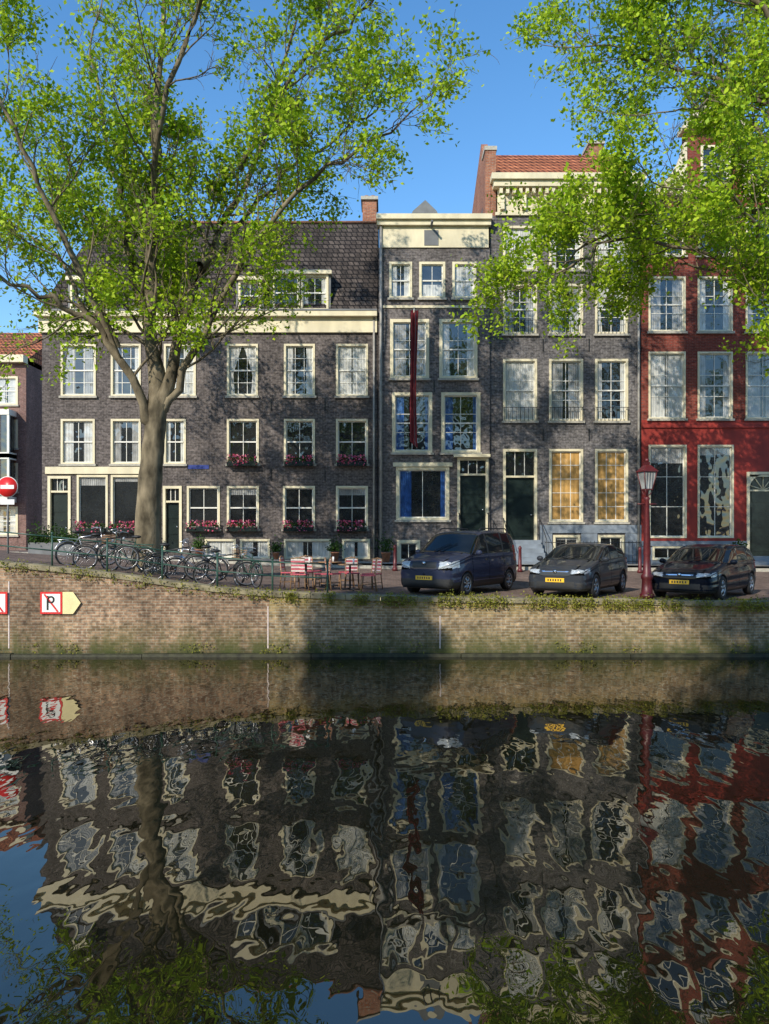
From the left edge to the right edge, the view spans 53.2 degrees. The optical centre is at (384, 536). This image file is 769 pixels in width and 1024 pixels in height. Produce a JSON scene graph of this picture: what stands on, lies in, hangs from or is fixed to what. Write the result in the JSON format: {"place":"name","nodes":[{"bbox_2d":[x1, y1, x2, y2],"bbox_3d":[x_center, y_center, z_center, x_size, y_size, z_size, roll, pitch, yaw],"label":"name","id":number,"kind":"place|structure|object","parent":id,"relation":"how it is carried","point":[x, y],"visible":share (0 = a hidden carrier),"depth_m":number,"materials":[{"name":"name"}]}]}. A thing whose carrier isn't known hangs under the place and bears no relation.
{"place":"outdoors","nodes":[
{"label":"outdoors","id":0,"kind":"place"},
{"bbox_2d":[54,496,177,548],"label":"door panels","id":1,"kind":"object","parent":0,"point":[60,503],"visible":0.77,"depth_m":32.10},
{"bbox_2d":[65,270,331,282],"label":"dormer roof","id":2,"kind":"structure","parent":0,"point":[314,272],"depth_m":31.82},
{"bbox_2d":[0,657,768,1023],"bbox_3d":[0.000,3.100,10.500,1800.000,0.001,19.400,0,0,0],"label":"canal water","id":3,"kind":"structure","parent":0,"point":[384,839],"depth_m":7.84,"materials":[{"name":"liquid"}]},
{"bbox_2d":[0,566,768,653],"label":"quay wall","id":4,"kind":"structure","parent":3,"relation":"in","point":[108,617],"depth_m":20.00,"materials":[{"name":"brick"}]},
{"bbox_2d":[40,592,80,613],"bbox_3d":[-8.415,1.713,19.935,1.051,0.571,0.050,0,0,0],"label":"no mooring sign","id":5,"kind":"object","parent":4,"relation":"attached to","point":[50,602],"visible":1,"depth_m":19.94,"materials":[{"name":"metal"}]},
{"bbox_2d":[8,581,440,647],"bbox_3d":[-4.167,2.025,19.999,11.252,1.750,0.022,0,0,0],"label":"painted marker line","id":6,"kind":"object","parent":4,"relation":"attached to","point":[267,622],"visible":1,"depth_m":19.99,"materials":[{"name":"paint"}]},
{"bbox_2d":[0,557,768,653],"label":"weeds","id":7,"kind":"object","parent":4,"relation":"attached to","point":[551,600],"visible":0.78,"depth_m":19.91,"materials":[{"name":"plant"}]},
{"bbox_2d":[0,560,768,606],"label":"coping","id":8,"kind":"object","parent":4,"relation":"on","point":[204,587],"visible":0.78,"depth_m":19.95,"materials":[{"name":"stone"}]},
{"bbox_2d":[0,531,328,592],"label":"canal railing","id":9,"kind":"object","parent":8,"relation":"on","point":[216,557],"visible":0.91,"depth_m":20.20,"materials":[{"name":"metal"}]},
{"bbox_2d":[0,653,768,656],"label":"waterline beam","id":10,"kind":"structure","parent":3,"relation":"in","point":[412,655],"depth_m":19.82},
{"bbox_2d":[0,550,768,600],"bbox_3d":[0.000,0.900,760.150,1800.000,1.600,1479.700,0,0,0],"label":"street","id":11,"kind":"structure","parent":0,"point":[391,581],"depth_m":23.47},
{"bbox_2d":[0,476,17,553],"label":"no entry sign","id":12,"kind":"object","parent":11,"relation":"on","point":[8,486],"visible":0.94,"depth_m":23.95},
{"bbox_2d":[0,363,25,549],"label":"front wall","id":13,"kind":"structure","parent":11,"relation":"on","point":[20,410],"depth_m":42.00,"materials":[{"name":"brick"}]},
{"bbox_2d":[0,409,16,502],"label":"bay window","id":14,"kind":"structure","parent":13,"relation":"attached to","point":[8,455],"depth_m":41.12,"materials":[{"name":"white paint"}]},
{"bbox_2d":[0,376,17,534],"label":"window frames","id":15,"kind":"structure","parent":13,"relation":"attached to","point":[16,464],"depth_m":41.97,"materials":[{"name":"beige paint"}]},
{"bbox_2d":[0,380,13,531],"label":"panes","id":16,"kind":"object","parent":15,"relation":"attached to","point":[3,443],"visible":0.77,"depth_m":41.18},
{"bbox_2d":[0,380,15,532],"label":"curtains net","id":17,"kind":"object","parent":15,"relation":"attached to","point":[12,386],"visible":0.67,"depth_m":42.09,"materials":[{"name":"white fabric"}]},
{"bbox_2d":[26,363,41,549],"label":"side walls","id":18,"kind":"structure","parent":11,"relation":"on","point":[33,443],"depth_m":42.89,"materials":[{"name":"brick"}]},
{"bbox_2d":[0,333,41,370],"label":"roof","id":19,"kind":"structure","parent":18,"relation":"on","point":[37,363],"depth_m":44.51,"materials":[{"name":"orange tile"}]},
{"bbox_2d":[26,516,81,555],"bbox_3d":[-12.446,-0.040,28.987,2.008,1.496,1.282,0,0,0],"label":"hedge planter","id":20,"kind":"object","parent":11,"relation":"on","point":[44,543],"visible":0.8,"depth_m":28.75,"materials":[{"name":"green plant"}]},
{"bbox_2d":[54,527,119,565],"bbox_3d":[-8.346,0.261,21.599,1.818,1.111,0.624,0,0,-34],"label":"bicycle","id":21,"kind":"object","parent":11,"relation":"on","point":[72,544],"visible":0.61,"depth_m":21.41,"materials":[{"name":"metal"}]},
{"bbox_2d":[71,528,140,569],"bbox_3d":[-7.537,0.344,20.792,1.818,1.111,0.624,0,-5,-9],"label":"bicycle","id":22,"kind":"object","parent":11,"relation":"on","point":[135,549],"visible":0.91,"depth_m":20.77,"materials":[{"name":"metal"}]},
{"bbox_2d":[99,531,156,571],"bbox_3d":[-7.077,0.400,21.187,1.818,1.112,0.624,0,1,14],"label":"bicycle","id":23,"kind":"object","parent":11,"relation":"on","point":[120,551],"visible":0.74,"depth_m":21.14,"materials":[{"name":"metal"}]},
{"bbox_2d":[141,538,208,579],"bbox_3d":[-5.620,0.611,20.645,1.818,1.111,0.624,0,6,-6],"label":"bicycle","id":24,"kind":"object","parent":11,"relation":"on","point":[171,567],"visible":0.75,"depth_m":20.63,"materials":[{"name":"metal"}]},
{"bbox_2d":[163,541,229,580],"bbox_3d":[-5.171,0.671,21.089,1.818,1.111,0.624,0,1,-9],"label":"bicycle","id":25,"kind":"object","parent":11,"relation":"on","point":[188,562],"visible":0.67,"depth_m":21.06,"materials":[{"name":"metal"}]},
{"bbox_2d":[42,333,376,563],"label":"front wall","id":26,"kind":"structure","parent":11,"relation":"on","point":[208,411],"depth_m":32.00,"materials":[{"name":"brick"}]},
{"bbox_2d":[45,467,139,473],"bbox_3d":[-12.042,-2.771,31.953,4.125,0.292,0.086,0,0,0],"label":"string course","id":27,"kind":"object","parent":26,"relation":"attached to","point":[91,470],"visible":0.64,"depth_m":31.91,"materials":[{"name":"beige paint"}]},
{"bbox_2d":[47,476,181,551],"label":"door frames","id":28,"kind":"structure","parent":26,"relation":"attached to","point":[49,499],"depth_m":31.95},
{"bbox_2d":[38,317,376,333],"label":"cornice","id":29,"kind":"structure","parent":26,"relation":"on","point":[332,325],"depth_m":31.88,"materials":[{"name":"beige paint"}]},
{"bbox_2d":[33,311,376,317],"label":"cornice top","id":30,"kind":"structure","parent":29,"relation":"on","point":[334,314],"depth_m":31.66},
{"bbox_2d":[33,309,376,310],"bbox_3d":[-7.391,-9.370,31.720,14.159,0.070,0.160,0,0,0],"label":"gutter","id":31,"kind":"object","parent":29,"relation":"on","point":[265,310],"visible":0.43,"depth_m":31.65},
{"bbox_2d":[59,396,368,531],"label":"sills","id":32,"kind":"structure","parent":26,"relation":"attached to","point":[193,397],"depth_m":31.90,"materials":[{"name":"stone"}]},
{"bbox_2d":[61,275,369,558],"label":"window frames","id":33,"kind":"structure","parent":26,"relation":"attached to","point":[113,420],"depth_m":31.96,"materials":[{"name":"beige paint"}]},
{"bbox_2d":[52,279,364,556],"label":"panes","id":34,"kind":"object","parent":33,"relation":"attached to","point":[92,503],"visible":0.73,"depth_m":32.09,"materials":[{"name":"glass"}]},
{"bbox_2d":[65,285,364,494],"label":"curtains","id":35,"kind":"object","parent":33,"relation":"attached to","point":[70,377],"visible":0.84,"depth_m":32.09,"materials":[{"name":"grey fabric"}]},
{"bbox_2d":[65,279,366,556],"bbox_3d":[-7.042,-4.985,32.076,12.705,11.684,0.020,0,0,0],"label":"curtains net","id":36,"kind":"object","parent":33,"relation":"attached to","point":[294,549],"visible":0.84,"depth_m":32.09,"materials":[{"name":"white fabric"}]},
{"bbox_2d":[64,277,367,557],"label":"sashes","id":37,"kind":"object","parent":33,"relation":"attached to","point":[167,442],"visible":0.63,"depth_m":32.06,"materials":[{"name":"white paint"}]},
{"bbox_2d":[57,285,364,556],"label":"glazing bars","id":38,"kind":"object","parent":37,"relation":"attached to","point":[247,382],"visible":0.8,"depth_m":32.06,"materials":[{"name":"white paint"}]},
{"bbox_2d":[191,544,258,585],"bbox_3d":[-4.257,0.774,20.607,1.818,1.111,0.624,0,4,-14],"label":"bicycle","id":39,"kind":"object","parent":11,"relation":"on","point":[212,564],"visible":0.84,"depth_m":20.59,"materials":[{"name":"metal"}]},
{"bbox_2d":[0,0,493,573],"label":"elm tree","id":40,"kind":"object","parent":11,"relation":"on","point":[146,204],"visible":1,"depth_m":21.21,"materials":[{"name":"green plant"}]},
{"bbox_2d":[232,546,262,587],"bbox_3d":[-3.729,0.818,20.958,0.624,1.111,1.818,3,-2,-36],"label":"bicycle","id":41,"kind":"object","parent":11,"relation":"on","point":[253,566],"visible":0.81,"depth_m":20.81,"materials":[{"name":"metal"}]},
{"bbox_2d":[377,313,377,557],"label":"side walls","id":42,"kind":"structure","parent":11,"relation":"on","point":[377,435],"depth_m":32.00,"materials":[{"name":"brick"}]},
{"bbox_2d":[42,224,377,312],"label":"mansard roof","id":43,"kind":"structure","parent":42,"relation":"on","point":[348,256],"depth_m":33.07,"materials":[{"name":"tile"}]},
{"bbox_2d":[363,200,376,220],"bbox_3d":[-0.667,-13.950,34.800,0.625,2.100,1.200,0,0,0],"label":"chimney","id":44,"kind":"object","parent":43,"relation":"on","point":[369,210],"visible":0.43,"depth_m":34.20,"materials":[{"name":"orange brick"}]},
{"bbox_2d":[18,552,768,571],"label":"kerb","id":45,"kind":"structure","parent":11,"relation":"on","point":[400,567],"depth_m":29.45,"materials":[{"name":"stone"}]},
{"bbox_2d":[401,528,516,594],"bbox_3d":[2.240,0.659,22.499,2.170,1.856,4.231,0,0,34],"label":"parked car","id":46,"kind":"object","parent":11,"relation":"on","point":[465,561],"visible":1,"depth_m":21.57,"materials":[{"name":"blue paint"}]},
{"bbox_2d":[513,540,544,566],"bbox_3d":[5.646,0.787,31.078,1.583,1.325,1.696,0,0,0],"label":"stoop","id":47,"kind":"object","parent":11,"relation":"on","point":[532,550],"visible":0.25,"depth_m":31.04,"materials":[{"name":"grey stone"}]},
{"bbox_2d":[490,216,640,553],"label":"front wall","id":48,"kind":"structure","parent":11,"relation":"on","point":[561,436],"depth_m":32.00,"materials":[{"name":"grey brick"}]},
{"bbox_2d":[503,449,536,539],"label":"door frames","id":49,"kind":"structure","parent":48,"relation":"attached to","point":[535,483],"depth_m":31.95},
{"bbox_2d":[506,478,533,539],"bbox_3d":[5.646,-1.176,32.150,1.197,2.602,0.060,0,0,0],"label":"door leaf","id":50,"kind":"object","parent":49,"relation":"in","point":[531,518],"visible":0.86,"depth_m":32.12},
{"bbox_2d":[509,481,529,535],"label":"door panels","id":51,"kind":"object","parent":50,"relation":"attached to","point":[519,489],"visible":0.95,"depth_m":32.10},
{"bbox_2d":[497,189,622,215],"bbox_3d":[7.667,-13.917,32.075,5.925,1.083,0.250,0,0,0],"label":"frieze","id":52,"kind":"object","parent":48,"relation":"on","point":[508,207],"visible":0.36,"depth_m":31.95,"materials":[{"name":"beige paint"}]},
{"bbox_2d":[493,180,642,193],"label":"cornice","id":53,"kind":"structure","parent":52,"relation":"on","point":[530,184],"depth_m":31.62,"materials":[{"name":"beige paint"}]},
{"bbox_2d":[490,172,646,183],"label":"cornice top","id":54,"kind":"structure","parent":52,"relation":"on","point":[525,175],"depth_m":31.50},
{"bbox_2d":[503,226,627,551],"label":"window frames","id":55,"kind":"structure","parent":48,"relation":"attached to","point":[580,419],"depth_m":31.96,"materials":[{"name":"beige paint"}]},
{"bbox_2d":[506,230,620,547],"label":"panes","id":56,"kind":"object","parent":55,"relation":"attached to","point":[610,376],"visible":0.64,"depth_m":32.09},
{"bbox_2d":[506,230,623,418],"bbox_3d":[7.542,-8.882,32.086,5.018,7.964,0.001,0,0,0],"label":"curtains net","id":57,"kind":"object","parent":55,"relation":"attached to","point":[512,376],"visible":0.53,"depth_m":32.09,"materials":[{"name":"white fabric"}]},
{"bbox_2d":[505,229,624,547],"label":"sashes","id":58,"kind":"object","parent":55,"relation":"attached to","point":[569,390],"visible":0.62,"depth_m":32.06,"materials":[{"name":"white paint"}]},
{"bbox_2d":[506,288,578,539],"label":"curtains","id":59,"kind":"object","parent":58,"relation":"attached to","point":[557,376],"visible":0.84,"depth_m":32.09,"materials":[{"name":"grey fabric"}]},
{"bbox_2d":[552,453,623,518],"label":"curtains","id":60,"kind":"object","parent":58,"relation":"attached to","point":[565,485],"visible":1,"depth_m":32.09,"materials":[{"name":"yellow fabric"}]},
{"bbox_2d":[506,230,623,543],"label":"glazing bars","id":61,"kind":"object","parent":55,"relation":"attached to","point":[570,465],"visible":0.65,"depth_m":32.06,"materials":[{"name":"white paint"}]},
{"bbox_2d":[502,269,629,523],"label":"sills","id":62,"kind":"structure","parent":48,"relation":"attached to","point":[581,334],"depth_m":31.90,"materials":[{"name":"stone"}]},
{"bbox_2d":[503,320,628,420],"bbox_3d":[7.542,-6.927,31.880,5.208,4.187,0.028,0,0,0],"label":"window railing","id":63,"kind":"object","parent":62,"relation":"attached to","point":[558,407],"depth_m":31.87,"materials":[{"name":"black metal"}]},
{"bbox_2d":[529,543,627,597],"bbox_3d":[5.650,0.905,22.199,2.100,1.459,4.091,0,0,33],"label":"parked car","id":64,"kind":"object","parent":11,"relation":"on","point":[593,569],"visible":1,"depth_m":21.08,"materials":[{"name":"grey paint"}]},
{"bbox_2d":[449,0,768,383],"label":"elm tree","id":65,"kind":"object","parent":11,"relation":"on","point":[726,109],"visible":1,"depth_m":20.76,"materials":[{"name":"green plant"}]},
{"bbox_2d":[636,458,657,598],"bbox_3d":[7.092,-0.236,20.750,0.560,3.790,0.424,0,0,-11],"label":"street lamp","id":66,"kind":"object","parent":11,"relation":"on","point":[646,472],"visible":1,"depth_m":20.67,"materials":[{"name":"metal"}]},
{"bbox_2d":[652,544,755,599],"bbox_3d":[9.222,0.944,22.099,2.140,1.479,4.291,0,0,40],"label":"parked car","id":67,"kind":"object","parent":11,"relation":"on","point":[719,571],"visible":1,"depth_m":21.07,"materials":[{"name":"black paint"}]},
{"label":"side walls","id":68,"kind":"object","parent":11,"relation":"on","visible":0},
{"bbox_2d":[472,144,487,212],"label":"party wall","id":69,"kind":"structure","parent":68,"relation":"on","point":[478,202],"depth_m":35.77,"materials":[{"name":"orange brick"}]},
{"bbox_2d":[483,150,495,215],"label":"parapet wall","id":70,"kind":"structure","parent":68,"relation":"on","point":[489,168],"depth_m":32.02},
{"bbox_2d":[496,155,624,215],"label":"roof","id":71,"kind":"structure","parent":68,"relation":"on","point":[530,163],"depth_m":34.26,"materials":[{"name":"orange tile"}]},
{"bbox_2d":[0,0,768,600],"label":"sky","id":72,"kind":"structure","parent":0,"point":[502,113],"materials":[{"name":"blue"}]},
{"bbox_2d":[89,553,768,565],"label":"pavement","id":73,"kind":"structure","parent":0,"point":[382,562],"depth_m":30.78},
{"bbox_2d":[373,317,374,559],"bbox_3d":[-0.438,-3.962,31.900,0.092,10.325,0.092,0,0,23],"label":"drain pipe","id":74,"kind":"object","parent":73,"relation":"on","point":[373,437],"visible":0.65,"depth_m":31.86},
{"bbox_2d":[380,225,381,559],"bbox_3d":[-0.150,-5.888,31.780,0.102,13.975,0.102,0,0,-22],"label":"drain pipe","id":75,"kind":"object","parent":73,"relation":"on","point":[380,388],"visible":0.65,"depth_m":31.73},
{"bbox_2d":[378,248,489,564],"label":"front wall","id":76,"kind":"structure","parent":73,"relation":"on","point":[423,532],"depth_m":31.88,"materials":[{"name":"grey brick"}]},
{"bbox_2d":[410,308,417,447],"bbox_3d":[1.192,-6.370,31.290,0.332,5.550,1.225,0,0,0],"label":"flag","id":77,"kind":"object","parent":76,"relation":"attached to","point":[413,370],"visible":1,"depth_m":30.94,"materials":[{"name":"red fabric"}]},
{"bbox_2d":[382,305,485,307],"bbox_3d":[2.062,-9.552,31.858,4.525,0.104,0.037,0,0,0],"label":"string course","id":78,"kind":"object","parent":76,"relation":"attached to","point":[422,306],"visible":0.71,"depth_m":31.84,"materials":[{"name":"beige paint"}]},
{"bbox_2d":[389,262,479,561],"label":"window frames","id":79,"kind":"structure","parent":76,"relation":"attached to","point":[429,394],"depth_m":31.84,"materials":[{"name":"beige paint"}]},
{"bbox_2d":[393,462,451,466],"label":"shopfront lintel","id":80,"kind":"structure","parent":79,"relation":"attached to","point":[422,464],"depth_m":31.78,"materials":[{"name":"beige paint"}]},
{"bbox_2d":[392,266,472,375],"bbox_3d":[2.006,-8.995,31.966,3.437,4.642,0.001,0,0,0],"label":"curtains net","id":81,"kind":"object","parent":79,"relation":"attached to","point":[431,290],"visible":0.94,"depth_m":31.97,"materials":[{"name":"white fabric"}]},
{"bbox_2d":[391,265,476,559],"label":"sashes","id":82,"kind":"object","parent":79,"relation":"attached to","point":[425,375],"visible":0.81,"depth_m":31.94,"materials":[{"name":"white paint"}]},
{"bbox_2d":[394,324,424,375],"bbox_3d":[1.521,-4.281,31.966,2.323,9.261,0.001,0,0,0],"label":"curtains","id":83,"kind":"object","parent":82,"relation":"attached to","point":[399,364],"visible":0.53,"depth_m":31.97,"materials":[{"name":"white fabric"}]},
{"bbox_2d":[394,266,475,557],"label":"glazing bars","id":84,"kind":"object","parent":82,"relation":"attached to","point":[409,358],"visible":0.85,"depth_m":31.95,"materials":[{"name":"white paint"}]},
{"bbox_2d":[396,397,475,516],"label":"curtains","id":85,"kind":"object","parent":82,"relation":"attached to","point":[405,493],"visible":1,"depth_m":31.97,"materials":[{"name":"blue fabric"}]},
{"bbox_2d":[397,266,484,558],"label":"panes","id":86,"kind":"object","parent":79,"relation":"attached to","point":[431,486],"visible":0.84,"depth_m":31.97,"materials":[{"name":"glass"}]},
{"bbox_2d":[388,297,481,521],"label":"sills","id":87,"kind":"structure","parent":76,"relation":"attached to","point":[428,379],"depth_m":31.78,"materials":[{"name":"stone"}]},
{"bbox_2d":[382,226,488,247],"bbox_3d":[2.062,-12.438,31.950,4.505,0.875,0.260,0,0,0],"label":"frieze","id":88,"kind":"object","parent":76,"relation":"on","point":[448,236],"visible":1,"depth_m":31.82,"materials":[{"name":"beige paint"}]},
{"bbox_2d":[376,213,491,224],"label":"cornice top","id":89,"kind":"structure","parent":88,"relation":"on","point":[433,216],"depth_m":31.54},
{"bbox_2d":[377,220,490,229],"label":"cornice","id":90,"kind":"structure","parent":88,"relation":"on","point":[435,222],"depth_m":31.66,"materials":[{"name":"beige paint"}]},
{"bbox_2d":[457,458,488,530],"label":"door frames","id":91,"kind":"structure","parent":76,"relation":"attached to","point":[486,474],"depth_m":31.83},
{"bbox_2d":[460,476,484,530],"bbox_3d":[3.667,-1.317,32.030,1.072,2.468,0.060,0,0,0],"label":"door leaf","id":92,"kind":"object","parent":91,"relation":"in","point":[462,496],"visible":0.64,"depth_m":32.00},
{"bbox_2d":[463,479,481,529],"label":"door panels","id":93,"kind":"object","parent":92,"relation":"attached to","point":[472,487],"visible":0.88,"depth_m":31.98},
{"bbox_2d":[540,533,640,565],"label":"plinth","id":94,"kind":"structure","parent":73,"relation":"on","point":[592,537],"depth_m":31.94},
{"bbox_2d":[540,525,640,532],"bbox_3d":[8.558,-0.333,31.958,4.242,0.333,0.076,0,0,0],"label":"plinth band","id":95,"kind":"object","parent":94,"relation":"on","point":[590,528],"visible":0.79,"depth_m":31.92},
{"bbox_2d":[638,252,639,547],"bbox_3d":[10.559,-6.679,31.900,0.092,15.558,0.092,0,0,-23],"label":"drain pipe","id":96,"kind":"object","parent":73,"relation":"on","point":[638,425],"visible":0.39,"depth_m":31.86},
{"bbox_2d":[642,546,746,565],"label":"plinth","id":97,"kind":"structure","parent":73,"relation":"on","point":[655,562],"depth_m":31.95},
{"bbox_2d":[642,541,746,545],"bbox_3d":[12.879,0.271,31.918,4.367,0.208,0.056,0,0,0],"label":"plinth band","id":98,"kind":"object","parent":97,"relation":"attached to","point":[668,543],"visible":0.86,"depth_m":31.89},
{"bbox_2d":[642,420,768,540],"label":"ground floor wall","id":99,"kind":"structure","parent":97,"relation":"on","point":[751,449],"depth_m":31.95,"materials":[{"name":"red paint"}]},
{"bbox_2d":[642,199,768,419],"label":"front wall","id":100,"kind":"structure","parent":99,"relation":"on","point":[691,343],"depth_m":31.95,"materials":[{"name":"red brick"}]},
{"bbox_2d":[647,183,768,420],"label":"sills","id":101,"kind":"structure","parent":100,"relation":"attached to","point":[699,419],"depth_m":31.85,"materials":[{"name":"stone"}]},
{"bbox_2d":[648,145,768,559],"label":"window frames","id":102,"kind":"structure","parent":100,"relation":"in","point":[698,406],"depth_m":31.91,"materials":[{"name":"beige paint"}]},
{"bbox_2d":[651,280,728,416],"bbox_3d":[12.729,-7.863,32.036,3.340,5.781,0.001,0,0,0],"label":"curtains net","id":103,"kind":"object","parent":102,"relation":"attached to","point":[674,367],"visible":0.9,"depth_m":32.04,"materials":[{"name":"white fabric"}]},
{"bbox_2d":[651,150,768,557],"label":"panes","id":104,"kind":"object","parent":102,"relation":"attached to","point":[675,497],"visible":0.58,"depth_m":32.04,"materials":[{"name":"glass"}]},
{"bbox_2d":[651,280,768,462],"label":"curtains","id":105,"kind":"object","parent":102,"relation":"attached to","point":[674,455],"visible":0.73,"depth_m":32.04,"materials":[{"name":"grey fabric"}]},
{"bbox_2d":[651,149,768,558],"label":"sashes","id":106,"kind":"object","parent":102,"relation":"attached to","point":[700,386],"visible":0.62,"depth_m":32.01,"materials":[{"name":"white paint"}]},
{"bbox_2d":[651,152,768,557],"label":"glazing bars","id":107,"kind":"object","parent":106,"relation":"attached to","point":[714,396],"visible":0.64,"depth_m":32.02,"materials":[{"name":"white paint"}]},
{"bbox_2d":[687,131,742,197],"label":"neck gable","id":108,"kind":"structure","parent":100,"relation":"on","point":[692,154],"depth_m":31.95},
{"bbox_2d":[642,423,768,427],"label":"string course","id":109,"kind":"object","parent":99,"relation":"attached to","point":[705,425],"visible":1,"depth_m":31.88,"materials":[{"name":"red paint"}]},
{"bbox_2d":[747,472,768,549],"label":"door frames","id":110,"kind":"structure","parent":99,"relation":"attached to","point":[761,474],"depth_m":31.90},
{"bbox_2d":[750,477,768,555],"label":"door leaf","id":111,"kind":"object","parent":110,"relation":"in","point":[760,504],"visible":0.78,"depth_m":32.07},
{"bbox_2d":[751,482,768,550],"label":"door panels","id":112,"kind":"object","parent":111,"relation":"attached to","point":[759,519],"visible":1,"depth_m":32.05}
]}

